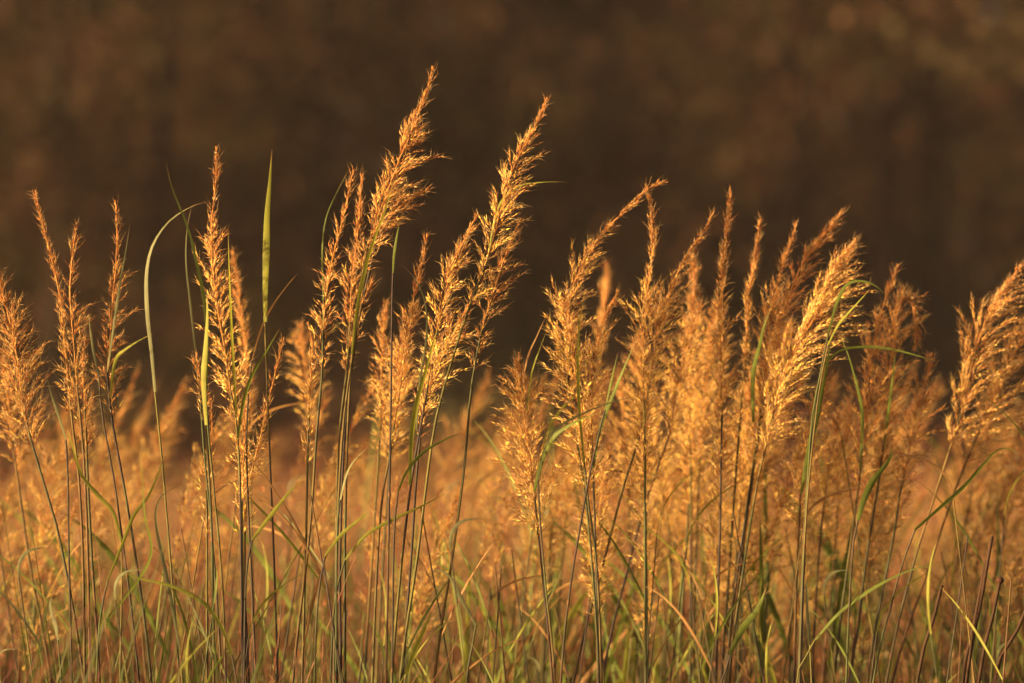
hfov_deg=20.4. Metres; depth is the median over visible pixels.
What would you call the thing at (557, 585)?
plume grass
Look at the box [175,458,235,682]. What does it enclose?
plume grass
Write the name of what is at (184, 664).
grass shoot
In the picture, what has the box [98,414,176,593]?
plume grass
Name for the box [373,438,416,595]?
plume grass
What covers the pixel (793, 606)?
grass shoot
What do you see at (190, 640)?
grass shoot
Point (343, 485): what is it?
grass shoot
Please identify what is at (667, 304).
plume grass
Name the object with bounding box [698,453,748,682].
plume grass
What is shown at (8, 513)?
plume grass
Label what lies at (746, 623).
grass shoot
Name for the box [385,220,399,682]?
grass shoot
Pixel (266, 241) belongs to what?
grass shoot
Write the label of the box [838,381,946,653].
plume grass
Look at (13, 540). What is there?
plume grass
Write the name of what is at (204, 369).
grass shoot
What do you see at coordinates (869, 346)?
grass shoot
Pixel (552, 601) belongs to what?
plume grass
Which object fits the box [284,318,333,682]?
plume grass
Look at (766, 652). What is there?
grass shoot
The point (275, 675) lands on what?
grass shoot
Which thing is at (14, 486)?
plume grass
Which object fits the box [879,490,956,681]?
plume grass
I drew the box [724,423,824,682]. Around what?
plume grass
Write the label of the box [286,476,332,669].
plume grass
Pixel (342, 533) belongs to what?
grass shoot
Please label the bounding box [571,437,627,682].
plume grass
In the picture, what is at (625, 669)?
plume grass
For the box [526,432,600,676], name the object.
plume grass
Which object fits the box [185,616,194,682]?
grass shoot
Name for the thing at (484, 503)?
plume grass
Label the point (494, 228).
plume grass
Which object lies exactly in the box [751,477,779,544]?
plume grass
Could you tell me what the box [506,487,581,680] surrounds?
plume grass
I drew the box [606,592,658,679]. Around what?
grass shoot
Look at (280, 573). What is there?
meadow grass
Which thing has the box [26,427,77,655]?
plume grass
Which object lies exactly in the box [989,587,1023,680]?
plume grass
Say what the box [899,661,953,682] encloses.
grass shoot
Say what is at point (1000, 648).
grass shoot
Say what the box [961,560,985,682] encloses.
dead stalk
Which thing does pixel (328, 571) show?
plume grass
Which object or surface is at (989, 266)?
forest tree
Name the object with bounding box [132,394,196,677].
plume grass
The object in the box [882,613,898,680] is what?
grass shoot
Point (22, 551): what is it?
grass shoot
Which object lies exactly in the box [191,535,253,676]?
grass shoot
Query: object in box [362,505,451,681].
grass shoot
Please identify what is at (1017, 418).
bush
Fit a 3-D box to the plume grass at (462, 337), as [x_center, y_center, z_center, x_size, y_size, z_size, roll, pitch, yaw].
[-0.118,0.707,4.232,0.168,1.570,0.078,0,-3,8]
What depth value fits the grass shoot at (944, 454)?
5.63 m
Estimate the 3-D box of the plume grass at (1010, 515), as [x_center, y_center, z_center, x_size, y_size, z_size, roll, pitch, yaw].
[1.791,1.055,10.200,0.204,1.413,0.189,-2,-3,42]
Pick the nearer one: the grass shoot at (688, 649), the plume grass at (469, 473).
the grass shoot at (688, 649)
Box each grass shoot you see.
[0,553,19,682]
[2,516,64,679]
[13,582,77,682]
[18,547,43,681]
[23,588,67,654]
[23,604,55,682]
[46,375,72,682]
[49,597,61,682]
[57,607,112,682]
[63,543,140,672]
[66,425,122,681]
[70,511,158,676]
[79,538,146,679]
[88,314,139,682]
[92,580,159,678]
[95,437,164,682]
[111,568,237,682]
[114,569,142,682]
[115,484,190,656]
[119,527,205,676]
[137,525,238,671]
[140,618,216,682]
[144,203,200,682]
[151,565,239,682]
[154,543,174,678]
[155,484,182,682]
[166,164,226,682]
[171,467,281,663]
[172,554,201,682]
[177,472,275,682]
[177,573,302,682]
[185,210,222,678]
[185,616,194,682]
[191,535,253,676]
[197,482,265,675]
[199,462,268,677]
[202,545,230,682]
[215,402,312,682]
[219,520,243,682]
[226,584,249,645]
[231,511,270,682]
[239,559,281,682]
[243,480,299,682]
[243,525,319,682]
[246,273,297,682]
[246,494,343,682]
[247,589,298,678]
[254,536,267,682]
[254,588,307,682]
[263,152,278,681]
[265,529,307,677]
[270,544,331,677]
[279,546,300,682]
[283,456,374,682]
[288,476,316,679]
[291,555,346,675]
[313,509,371,682]
[317,596,360,677]
[318,616,323,681]
[323,564,341,682]
[329,494,443,682]
[334,447,367,682]
[338,609,347,674]
[342,619,383,682]
[352,603,423,682]
[358,653,363,682]
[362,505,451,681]
[374,527,393,663]
[378,567,385,682]
[384,604,441,682]
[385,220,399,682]
[391,432,461,682]
[395,640,443,682]
[401,548,436,664]
[404,611,431,682]
[406,636,454,682]
[411,626,429,682]
[421,612,431,680]
[426,650,478,682]
[431,569,476,681]
[441,522,501,681]
[441,528,531,681]
[444,482,485,682]
[445,461,536,682]
[449,518,477,682]
[456,424,573,682]
[468,640,493,682]
[469,511,545,661]
[470,376,604,682]
[477,475,567,681]
[477,575,546,682]
[478,593,491,682]
[480,501,572,673]
[495,566,564,682]
[511,550,529,682]
[514,595,542,682]
[516,607,569,682]
[519,560,535,680]
[522,572,539,682]
[523,656,540,682]
[534,579,590,682]
[537,396,634,682]
[543,502,568,682]
[544,646,587,681]
[558,448,683,682]
[560,354,617,682]
[563,631,590,678]
[566,595,628,682]
[570,464,705,682]
[570,469,701,682]
[579,597,590,682]
[580,525,708,647]
[600,479,745,682]
[606,473,681,670]
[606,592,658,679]
[612,451,718,674]
[630,519,781,682]
[636,529,713,682]
[642,629,695,682]
[643,531,711,682]
[647,587,714,682]
[648,596,711,682]
[650,457,712,624]
[659,546,671,682]
[662,595,715,682]
[671,507,764,682]
[679,551,711,672]
[695,476,728,677]
[696,588,703,646]
[698,561,757,682]
[699,627,756,682]
[708,555,717,682]
[717,534,757,679]
[721,589,765,682]
[722,535,789,672]
[734,617,755,682]
[735,529,814,682]
[742,636,749,682]
[751,529,860,682]
[758,566,765,667]
[765,620,772,682]
[766,394,880,682]
[767,485,831,605]
[782,488,864,682]
[782,554,825,682]
[783,567,841,682]
[791,560,811,682]
[796,564,942,682]
[798,280,887,666]
[798,295,864,682]
[798,573,927,682]
[800,345,936,682]
[801,570,854,674]
[806,580,811,682]
[807,524,876,667]
[809,523,868,671]
[823,570,849,682]
[827,553,915,682]
[845,445,893,682]
[845,455,953,682]
[851,632,859,682]
[854,514,917,682]
[854,550,923,681]
[860,588,915,679]
[872,448,1020,682]
[878,591,885,641]
[881,636,886,682]
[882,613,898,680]
[885,548,967,682]
[892,453,974,682]
[892,551,965,676]
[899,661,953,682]
[912,430,1020,682]
[915,564,986,682]
[917,471,1023,682]
[926,542,938,682]
[945,456,1020,682]
[946,535,968,682]
[946,580,1011,682]
[949,525,1002,663]
[952,527,966,669]
[954,551,1020,682]
[977,479,1023,596]
[978,392,1023,436]
[987,587,1003,625]
[992,602,1023,645]
[997,641,1017,682]
[999,552,1023,671]
[1010,518,1023,680]
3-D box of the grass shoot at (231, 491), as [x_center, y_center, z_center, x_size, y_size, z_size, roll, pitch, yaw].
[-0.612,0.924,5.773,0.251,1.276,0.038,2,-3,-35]
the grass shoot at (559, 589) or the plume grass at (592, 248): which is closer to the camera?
the plume grass at (592, 248)
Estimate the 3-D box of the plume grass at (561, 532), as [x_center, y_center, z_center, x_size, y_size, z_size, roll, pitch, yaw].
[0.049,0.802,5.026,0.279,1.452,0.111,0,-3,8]
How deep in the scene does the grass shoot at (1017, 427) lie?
4.04 m
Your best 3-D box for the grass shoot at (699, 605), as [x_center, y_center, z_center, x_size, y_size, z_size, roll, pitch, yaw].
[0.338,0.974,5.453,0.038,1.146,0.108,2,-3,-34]
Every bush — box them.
[0,207,494,533]
[0,254,384,524]
[0,294,119,480]
[0,301,193,526]
[0,367,224,521]
[1,394,107,518]
[2,305,279,525]
[126,208,465,529]
[154,278,555,517]
[276,290,631,544]
[309,191,840,520]
[329,317,638,541]
[458,318,702,521]
[473,209,962,519]
[564,366,718,504]
[597,301,915,527]
[650,229,1009,499]
[707,323,1023,528]
[779,327,1011,491]
[943,316,1023,531]
[955,415,1023,509]
[958,379,1021,501]
[1006,247,1023,272]
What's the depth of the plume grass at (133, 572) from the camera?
5.30 m
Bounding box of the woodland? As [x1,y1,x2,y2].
[0,0,1023,538]
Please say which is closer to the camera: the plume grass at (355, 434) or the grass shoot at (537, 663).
the grass shoot at (537, 663)
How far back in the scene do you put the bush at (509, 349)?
41.41 m
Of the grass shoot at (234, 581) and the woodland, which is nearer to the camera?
the grass shoot at (234, 581)
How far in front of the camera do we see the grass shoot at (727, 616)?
4.01 m
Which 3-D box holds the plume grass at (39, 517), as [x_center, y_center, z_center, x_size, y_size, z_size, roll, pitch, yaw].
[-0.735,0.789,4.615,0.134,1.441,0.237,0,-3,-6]
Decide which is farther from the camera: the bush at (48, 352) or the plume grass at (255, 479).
the bush at (48, 352)
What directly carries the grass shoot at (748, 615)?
on the ground
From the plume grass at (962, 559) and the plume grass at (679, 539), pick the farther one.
the plume grass at (679, 539)
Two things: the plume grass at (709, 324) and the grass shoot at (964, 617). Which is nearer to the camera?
the plume grass at (709, 324)
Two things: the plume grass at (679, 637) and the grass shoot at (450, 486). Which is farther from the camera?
the grass shoot at (450, 486)
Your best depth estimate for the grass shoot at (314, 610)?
5.28 m
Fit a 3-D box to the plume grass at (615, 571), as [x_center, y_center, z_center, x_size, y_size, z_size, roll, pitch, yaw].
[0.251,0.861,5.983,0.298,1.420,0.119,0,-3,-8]
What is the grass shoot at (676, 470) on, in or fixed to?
on the ground
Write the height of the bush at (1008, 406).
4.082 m
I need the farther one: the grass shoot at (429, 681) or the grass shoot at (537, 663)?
the grass shoot at (537, 663)
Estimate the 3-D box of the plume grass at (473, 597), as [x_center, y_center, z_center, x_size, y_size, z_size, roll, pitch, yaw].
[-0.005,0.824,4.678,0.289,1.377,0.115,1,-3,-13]
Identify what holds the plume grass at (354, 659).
on the ground
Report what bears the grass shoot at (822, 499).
on the ground
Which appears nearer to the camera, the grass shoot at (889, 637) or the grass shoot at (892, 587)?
the grass shoot at (892, 587)
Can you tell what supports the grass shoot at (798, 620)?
on the ground
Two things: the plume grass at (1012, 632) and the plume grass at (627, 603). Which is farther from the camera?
the plume grass at (1012, 632)
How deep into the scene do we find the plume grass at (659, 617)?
4.68 m
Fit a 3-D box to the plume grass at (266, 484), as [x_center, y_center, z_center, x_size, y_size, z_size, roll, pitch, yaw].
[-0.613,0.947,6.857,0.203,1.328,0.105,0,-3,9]
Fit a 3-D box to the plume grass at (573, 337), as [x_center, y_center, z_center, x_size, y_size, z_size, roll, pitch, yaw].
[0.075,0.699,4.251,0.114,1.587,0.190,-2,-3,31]
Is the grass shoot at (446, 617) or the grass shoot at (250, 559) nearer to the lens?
the grass shoot at (250, 559)
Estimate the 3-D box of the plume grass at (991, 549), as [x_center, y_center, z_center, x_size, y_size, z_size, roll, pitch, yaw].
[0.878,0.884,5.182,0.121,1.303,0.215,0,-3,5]
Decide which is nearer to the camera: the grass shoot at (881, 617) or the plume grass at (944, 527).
the grass shoot at (881, 617)
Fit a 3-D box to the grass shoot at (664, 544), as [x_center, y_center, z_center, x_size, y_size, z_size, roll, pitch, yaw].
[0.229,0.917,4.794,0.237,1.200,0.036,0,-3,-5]
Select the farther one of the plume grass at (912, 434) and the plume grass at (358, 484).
the plume grass at (358, 484)
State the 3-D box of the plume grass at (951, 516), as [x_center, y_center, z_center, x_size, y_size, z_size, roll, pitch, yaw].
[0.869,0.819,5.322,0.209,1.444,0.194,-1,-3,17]
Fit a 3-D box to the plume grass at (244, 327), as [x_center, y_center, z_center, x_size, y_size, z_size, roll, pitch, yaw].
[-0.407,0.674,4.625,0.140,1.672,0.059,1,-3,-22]
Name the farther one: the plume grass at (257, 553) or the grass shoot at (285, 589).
the grass shoot at (285, 589)
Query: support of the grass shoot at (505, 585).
on the ground
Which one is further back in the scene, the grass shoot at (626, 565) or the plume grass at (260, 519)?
the plume grass at (260, 519)
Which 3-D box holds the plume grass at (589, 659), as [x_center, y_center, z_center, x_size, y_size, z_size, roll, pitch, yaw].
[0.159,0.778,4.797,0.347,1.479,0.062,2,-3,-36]
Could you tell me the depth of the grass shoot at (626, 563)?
4.38 m
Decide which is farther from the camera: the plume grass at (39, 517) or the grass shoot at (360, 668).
the plume grass at (39, 517)
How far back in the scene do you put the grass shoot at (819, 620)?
4.93 m
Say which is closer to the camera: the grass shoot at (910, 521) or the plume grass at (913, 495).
the grass shoot at (910, 521)
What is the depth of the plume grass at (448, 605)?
6.09 m
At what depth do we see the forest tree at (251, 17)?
49.06 m
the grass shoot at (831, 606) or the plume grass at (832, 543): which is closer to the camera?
the grass shoot at (831, 606)
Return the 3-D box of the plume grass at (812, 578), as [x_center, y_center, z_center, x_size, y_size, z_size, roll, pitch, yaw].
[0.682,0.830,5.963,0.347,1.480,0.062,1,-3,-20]
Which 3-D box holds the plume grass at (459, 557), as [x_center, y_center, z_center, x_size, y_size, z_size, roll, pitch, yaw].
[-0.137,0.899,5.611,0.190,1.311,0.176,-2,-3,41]
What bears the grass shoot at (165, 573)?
on the ground
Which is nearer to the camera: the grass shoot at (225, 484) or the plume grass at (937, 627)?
the grass shoot at (225, 484)
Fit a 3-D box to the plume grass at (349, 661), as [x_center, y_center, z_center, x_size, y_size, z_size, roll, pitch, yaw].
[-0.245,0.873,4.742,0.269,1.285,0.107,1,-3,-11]
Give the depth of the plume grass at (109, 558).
8.02 m
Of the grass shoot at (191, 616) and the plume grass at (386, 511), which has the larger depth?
the grass shoot at (191, 616)
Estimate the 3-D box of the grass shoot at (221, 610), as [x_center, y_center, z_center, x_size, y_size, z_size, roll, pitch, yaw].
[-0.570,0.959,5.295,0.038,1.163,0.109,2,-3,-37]
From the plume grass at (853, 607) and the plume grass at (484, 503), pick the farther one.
the plume grass at (484, 503)
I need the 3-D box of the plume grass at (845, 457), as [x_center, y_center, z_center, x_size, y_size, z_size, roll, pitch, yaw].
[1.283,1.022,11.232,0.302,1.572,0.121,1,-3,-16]
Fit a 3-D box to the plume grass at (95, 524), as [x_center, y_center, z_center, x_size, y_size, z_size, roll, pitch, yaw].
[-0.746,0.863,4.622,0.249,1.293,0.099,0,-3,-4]
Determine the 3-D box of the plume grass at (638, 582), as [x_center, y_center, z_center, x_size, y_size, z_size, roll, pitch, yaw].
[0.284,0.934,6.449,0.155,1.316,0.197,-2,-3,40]
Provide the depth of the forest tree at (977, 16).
39.96 m
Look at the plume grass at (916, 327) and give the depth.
4.50 m
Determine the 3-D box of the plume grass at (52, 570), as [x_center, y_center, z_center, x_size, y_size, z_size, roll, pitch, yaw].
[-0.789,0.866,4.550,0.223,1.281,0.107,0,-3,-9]
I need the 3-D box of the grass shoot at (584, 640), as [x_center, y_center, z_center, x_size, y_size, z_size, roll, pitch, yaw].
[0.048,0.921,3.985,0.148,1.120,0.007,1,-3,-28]
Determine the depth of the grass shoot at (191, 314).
4.27 m
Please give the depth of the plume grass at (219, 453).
5.96 m
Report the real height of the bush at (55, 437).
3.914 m
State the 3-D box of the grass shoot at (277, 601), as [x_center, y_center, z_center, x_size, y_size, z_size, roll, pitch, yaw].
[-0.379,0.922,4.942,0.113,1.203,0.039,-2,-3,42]
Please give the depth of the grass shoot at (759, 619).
4.47 m
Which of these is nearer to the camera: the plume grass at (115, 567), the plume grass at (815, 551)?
the plume grass at (815, 551)
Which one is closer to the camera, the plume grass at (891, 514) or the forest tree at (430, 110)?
the plume grass at (891, 514)
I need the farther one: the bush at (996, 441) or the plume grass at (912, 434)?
the bush at (996, 441)
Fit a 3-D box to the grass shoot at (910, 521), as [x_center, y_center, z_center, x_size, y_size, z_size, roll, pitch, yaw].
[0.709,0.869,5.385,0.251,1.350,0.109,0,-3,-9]
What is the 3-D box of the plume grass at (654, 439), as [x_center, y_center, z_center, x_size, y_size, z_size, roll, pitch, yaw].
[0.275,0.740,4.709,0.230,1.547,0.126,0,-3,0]
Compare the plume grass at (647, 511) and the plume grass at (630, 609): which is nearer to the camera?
the plume grass at (630, 609)
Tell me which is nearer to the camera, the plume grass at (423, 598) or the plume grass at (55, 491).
the plume grass at (423, 598)
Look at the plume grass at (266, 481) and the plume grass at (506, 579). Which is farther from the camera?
the plume grass at (266, 481)
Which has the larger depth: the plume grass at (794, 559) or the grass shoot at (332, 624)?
the plume grass at (794, 559)
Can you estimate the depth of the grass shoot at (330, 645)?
5.80 m
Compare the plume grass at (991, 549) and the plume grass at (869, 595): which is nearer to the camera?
the plume grass at (869, 595)
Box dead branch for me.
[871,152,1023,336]
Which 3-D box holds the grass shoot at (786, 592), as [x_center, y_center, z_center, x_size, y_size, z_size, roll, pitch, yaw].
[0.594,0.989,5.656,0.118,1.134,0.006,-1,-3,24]
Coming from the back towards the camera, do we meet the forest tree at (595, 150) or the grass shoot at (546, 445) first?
the forest tree at (595, 150)
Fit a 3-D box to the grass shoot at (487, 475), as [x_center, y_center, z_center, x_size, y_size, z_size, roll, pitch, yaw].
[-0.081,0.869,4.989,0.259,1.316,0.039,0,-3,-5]
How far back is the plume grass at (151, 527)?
12.73 m
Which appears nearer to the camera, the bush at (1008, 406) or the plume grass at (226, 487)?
the plume grass at (226, 487)
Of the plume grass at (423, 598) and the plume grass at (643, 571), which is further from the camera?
the plume grass at (643, 571)
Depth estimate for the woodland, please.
51.39 m
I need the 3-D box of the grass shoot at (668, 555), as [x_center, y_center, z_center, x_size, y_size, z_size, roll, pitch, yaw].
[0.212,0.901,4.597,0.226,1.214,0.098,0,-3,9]
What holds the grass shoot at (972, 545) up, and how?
on the ground
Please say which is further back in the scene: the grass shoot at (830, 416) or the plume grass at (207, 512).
the grass shoot at (830, 416)
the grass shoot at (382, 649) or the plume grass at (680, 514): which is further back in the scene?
the plume grass at (680, 514)
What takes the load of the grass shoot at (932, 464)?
on the ground
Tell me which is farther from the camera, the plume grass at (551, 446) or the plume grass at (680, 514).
the plume grass at (551, 446)
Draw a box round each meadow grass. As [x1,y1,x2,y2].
[0,373,1023,682]
[0,450,156,682]
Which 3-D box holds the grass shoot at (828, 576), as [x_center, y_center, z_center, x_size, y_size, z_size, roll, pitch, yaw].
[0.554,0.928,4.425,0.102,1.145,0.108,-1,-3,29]
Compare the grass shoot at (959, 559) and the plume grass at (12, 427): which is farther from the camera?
the grass shoot at (959, 559)
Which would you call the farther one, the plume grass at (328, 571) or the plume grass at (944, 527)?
the plume grass at (328, 571)
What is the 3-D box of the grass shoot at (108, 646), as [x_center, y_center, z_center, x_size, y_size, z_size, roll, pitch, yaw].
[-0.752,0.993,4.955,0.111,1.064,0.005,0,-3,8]
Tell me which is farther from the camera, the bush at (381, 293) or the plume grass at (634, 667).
the bush at (381, 293)
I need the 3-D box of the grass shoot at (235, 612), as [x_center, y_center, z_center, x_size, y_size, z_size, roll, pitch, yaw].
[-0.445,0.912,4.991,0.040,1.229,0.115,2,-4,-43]
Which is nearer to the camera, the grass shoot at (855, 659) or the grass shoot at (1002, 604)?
the grass shoot at (855, 659)
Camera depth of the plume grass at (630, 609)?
4.85 m
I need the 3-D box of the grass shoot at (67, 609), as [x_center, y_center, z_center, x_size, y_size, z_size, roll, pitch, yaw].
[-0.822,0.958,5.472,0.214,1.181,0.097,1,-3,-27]
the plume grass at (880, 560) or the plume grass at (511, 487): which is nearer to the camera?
the plume grass at (511, 487)
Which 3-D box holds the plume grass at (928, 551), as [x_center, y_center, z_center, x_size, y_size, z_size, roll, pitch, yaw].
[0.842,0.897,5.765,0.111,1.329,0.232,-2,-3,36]
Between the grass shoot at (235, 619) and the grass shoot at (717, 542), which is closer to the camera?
the grass shoot at (717, 542)
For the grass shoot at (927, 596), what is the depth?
3.98 m
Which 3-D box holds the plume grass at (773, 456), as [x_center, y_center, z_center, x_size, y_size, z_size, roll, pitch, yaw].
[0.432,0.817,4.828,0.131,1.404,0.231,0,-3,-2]
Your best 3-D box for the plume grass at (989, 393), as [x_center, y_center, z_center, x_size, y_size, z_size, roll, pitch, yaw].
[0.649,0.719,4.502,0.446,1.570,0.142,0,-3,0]
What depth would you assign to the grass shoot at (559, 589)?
4.60 m
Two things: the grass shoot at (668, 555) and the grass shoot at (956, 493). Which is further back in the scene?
the grass shoot at (668, 555)
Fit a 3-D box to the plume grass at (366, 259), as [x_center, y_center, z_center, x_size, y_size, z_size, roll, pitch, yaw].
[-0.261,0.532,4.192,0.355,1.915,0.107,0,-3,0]
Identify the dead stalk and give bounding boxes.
[915,585,943,682]
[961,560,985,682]
[965,536,993,682]
[977,577,1003,682]
[992,611,1023,682]
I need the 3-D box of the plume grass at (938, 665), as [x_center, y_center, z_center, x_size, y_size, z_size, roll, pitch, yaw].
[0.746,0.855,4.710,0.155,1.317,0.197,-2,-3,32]
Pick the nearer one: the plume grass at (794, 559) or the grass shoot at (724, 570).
the grass shoot at (724, 570)
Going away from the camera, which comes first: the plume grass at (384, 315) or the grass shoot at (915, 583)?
the plume grass at (384, 315)
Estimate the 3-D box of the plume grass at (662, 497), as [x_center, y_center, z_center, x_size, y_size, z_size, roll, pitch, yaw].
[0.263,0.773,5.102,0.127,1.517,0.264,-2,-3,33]
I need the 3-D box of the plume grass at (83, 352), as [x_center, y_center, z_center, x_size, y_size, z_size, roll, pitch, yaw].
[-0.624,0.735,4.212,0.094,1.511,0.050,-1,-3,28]
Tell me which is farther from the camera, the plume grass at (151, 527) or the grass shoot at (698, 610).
the plume grass at (151, 527)
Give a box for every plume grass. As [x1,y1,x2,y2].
[0,188,85,681]
[0,266,105,682]
[0,334,51,682]
[0,362,139,682]
[0,382,159,674]
[0,397,52,567]
[0,424,49,577]
[0,454,28,547]
[0,478,35,609]
[0,488,65,682]
[1,375,86,678]
[6,418,101,682]
[6,467,47,573]
[7,375,186,682]
[16,413,80,682]
[16,488,84,682]
[22,474,105,681]
[23,392,104,651]
[23,430,84,626]
[25,392,99,679]
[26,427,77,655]
[53,219,99,682]
[57,478,131,681]
[58,380,242,682]
[64,488,135,594]
[76,338,102,682]
[76,393,192,682]
[84,405,154,638]
[87,196,167,682]
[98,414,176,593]
[98,450,127,622]
[99,449,172,619]
[105,452,148,644]
[109,427,145,646]
[130,376,197,682]
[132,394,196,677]
[137,417,235,679]
[142,434,203,575]
[147,421,182,586]
[164,146,278,682]
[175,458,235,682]
[176,435,270,682]
[181,381,261,682]
[189,352,214,682]
[193,366,380,682]
[196,397,222,681]
[197,434,277,682]
[209,482,260,673]
[220,63,449,682]
[222,165,367,682]
[223,397,255,682]
[226,246,258,682]
[228,426,288,576]
[234,338,284,682]
[236,462,291,666]
[252,182,434,679]
[257,454,313,580]
[270,272,381,682]
[279,387,379,682]
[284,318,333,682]
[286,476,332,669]
[289,484,443,682]
[291,166,358,682]
[293,429,361,607]
[293,447,322,586]
[297,321,327,682]
[305,439,430,681]
[316,433,369,677]
[325,366,408,682]
[325,435,371,658]
[338,444,371,558]
[342,478,469,682]
[353,476,394,682]
[356,440,426,682]
[359,295,394,682]
[367,417,488,678]
[370,329,420,682]
[371,233,431,682]
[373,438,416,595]
[376,419,474,680]
[383,481,464,682]
[388,457,435,682]
[390,209,479,682]
[398,97,553,682]
[399,421,454,554]
[402,295,479,682]
[406,378,538,682]
[406,479,483,639]
[420,437,588,682]
[421,411,496,634]
[427,370,495,681]
[427,372,554,682]
[429,371,565,682]
[430,443,567,682]
[430,475,490,682]
[433,218,527,682]
[444,449,515,675]
[463,405,514,612]
[468,417,581,681]
[470,390,612,682]
[476,417,578,682]
[476,438,566,669]
[478,458,536,678]
[479,456,577,682]
[484,321,598,682]
[488,415,522,525]
[492,445,577,682]
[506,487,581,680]
[521,361,623,620]
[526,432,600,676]
[530,461,595,611]
[532,382,709,679]
[537,289,608,682]
[538,452,636,682]
[540,450,633,682]
[541,174,667,682]
[542,373,704,682]
[544,369,641,682]
[547,440,639,682]
[549,364,613,581]
[553,372,671,682]
[556,429,658,682]
[566,427,615,678]
[569,437,688,649]
[570,425,664,682]
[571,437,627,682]
[572,206,717,682]
[572,429,613,682]
[574,285,635,675]
[579,447,696,682]
[583,296,715,671]
[585,442,651,678]
[586,372,652,682]
[591,261,612,678]
[598,445,754,682]
[600,447,697,681]
[601,389,723,680]
[607,453,722,682]
[607,459,707,682]
[607,486,679,653]
[608,446,671,576]
[609,398,675,682]
[610,331,732,682]
[615,184,677,682]
[616,486,699,618]
[617,451,693,682]
[619,489,706,675]
[628,464,724,682]
[631,559,667,680]
[638,387,750,678]
[641,355,708,672]
[646,204,851,682]
[650,364,727,682]
[652,220,797,682]
[659,252,789,682]
[660,429,709,682]
[663,373,812,682]
[665,468,757,680]
[667,295,739,680]
[674,447,746,603]
[675,360,781,682]
[677,458,822,682]
[679,422,776,682]
[693,433,768,682]
[695,426,756,648]
[697,187,758,682]
[697,454,767,682]
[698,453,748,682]
[700,390,854,681]
[702,368,771,682]
[702,441,742,652]
[707,442,758,681]
[717,397,851,682]
[718,371,844,682]
[719,480,791,682]
[720,216,792,682]
[722,444,812,679]
[723,479,782,611]
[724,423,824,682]
[725,319,813,682]
[727,232,879,682]
[730,415,800,682]
[730,494,805,682]
[733,405,794,659]
[733,413,771,556]
[738,456,843,669]
[740,378,869,682]
[741,418,875,682]
[743,452,805,679]
[745,482,816,682]
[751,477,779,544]
[753,436,830,675]
[758,364,839,682]
[768,359,918,653]
[771,378,941,682]
[774,460,891,682]
[776,330,841,682]
[783,416,852,682]
[787,391,902,679]
[792,393,918,679]
[793,389,922,682]
[801,456,919,681]
[807,484,864,682]
[808,484,859,673]
[810,360,910,682]
[810,410,889,682]
[812,395,867,682]
[823,411,904,682]
[828,418,899,607]
[832,262,909,682]
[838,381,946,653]
[838,413,860,539]
[845,475,909,657]
[847,488,929,682]
[848,284,930,682]
[849,427,907,682]
[849,481,916,682]
[850,469,971,679]
[866,351,944,682]
[867,431,924,665]
[869,397,935,678]
[874,457,993,682]
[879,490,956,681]
[885,263,1023,682]
[886,478,952,682]
[888,459,960,678]
[891,315,1023,682]
[892,431,949,633]
[899,438,1005,682]
[910,458,964,682]
[910,508,1023,680]
[911,471,1014,682]
[917,480,986,682]
[926,398,1021,675]
[930,378,1018,682]
[934,496,994,681]
[939,401,997,679]
[945,531,1023,682]
[948,486,1015,682]
[951,505,1023,680]
[955,421,1013,575]
[961,475,1017,625]
[966,423,1023,682]
[969,485,1023,611]
[975,426,1023,682]
[981,396,1023,682]
[983,602,1022,680]
[985,415,1016,582]
[987,537,1022,682]
[989,484,1023,682]
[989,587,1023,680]
[997,455,1023,592]
[1016,502,1023,649]
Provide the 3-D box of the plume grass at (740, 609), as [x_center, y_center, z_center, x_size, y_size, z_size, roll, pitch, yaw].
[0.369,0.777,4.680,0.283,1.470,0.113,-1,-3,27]
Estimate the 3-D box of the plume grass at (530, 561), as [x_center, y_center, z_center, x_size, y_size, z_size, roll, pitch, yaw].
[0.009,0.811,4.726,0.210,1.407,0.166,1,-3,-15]
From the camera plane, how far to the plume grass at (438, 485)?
5.69 m
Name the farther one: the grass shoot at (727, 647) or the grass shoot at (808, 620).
the grass shoot at (727, 647)
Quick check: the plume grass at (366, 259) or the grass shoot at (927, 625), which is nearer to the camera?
the plume grass at (366, 259)
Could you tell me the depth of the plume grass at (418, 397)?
4.20 m
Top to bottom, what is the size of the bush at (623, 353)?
3.640 m
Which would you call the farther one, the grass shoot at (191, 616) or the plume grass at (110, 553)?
the grass shoot at (191, 616)
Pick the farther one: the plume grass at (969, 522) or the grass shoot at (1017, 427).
the plume grass at (969, 522)
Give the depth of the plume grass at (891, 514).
4.68 m
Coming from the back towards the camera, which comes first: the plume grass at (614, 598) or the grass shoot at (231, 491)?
the grass shoot at (231, 491)
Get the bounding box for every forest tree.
[0,0,180,430]
[0,0,221,472]
[0,0,272,453]
[0,0,369,523]
[6,0,427,410]
[76,0,555,418]
[199,0,591,507]
[297,0,732,467]
[340,0,603,504]
[352,0,828,432]
[547,0,827,418]
[566,0,1023,537]
[628,0,1023,532]
[695,0,1023,483]
[709,0,1023,510]
[726,0,1023,521]
[780,0,1023,404]
[869,0,1023,243]
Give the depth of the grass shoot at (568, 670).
5.18 m
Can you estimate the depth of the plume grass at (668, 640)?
5.02 m
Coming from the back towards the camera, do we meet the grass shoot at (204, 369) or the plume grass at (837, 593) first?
the plume grass at (837, 593)
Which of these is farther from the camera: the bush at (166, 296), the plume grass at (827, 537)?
the bush at (166, 296)
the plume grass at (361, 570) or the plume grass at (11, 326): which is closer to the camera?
the plume grass at (11, 326)
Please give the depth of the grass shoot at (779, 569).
4.63 m
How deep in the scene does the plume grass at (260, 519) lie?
10.98 m
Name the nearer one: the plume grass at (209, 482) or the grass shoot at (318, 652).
the plume grass at (209, 482)
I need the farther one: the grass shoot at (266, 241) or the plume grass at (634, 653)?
the plume grass at (634, 653)

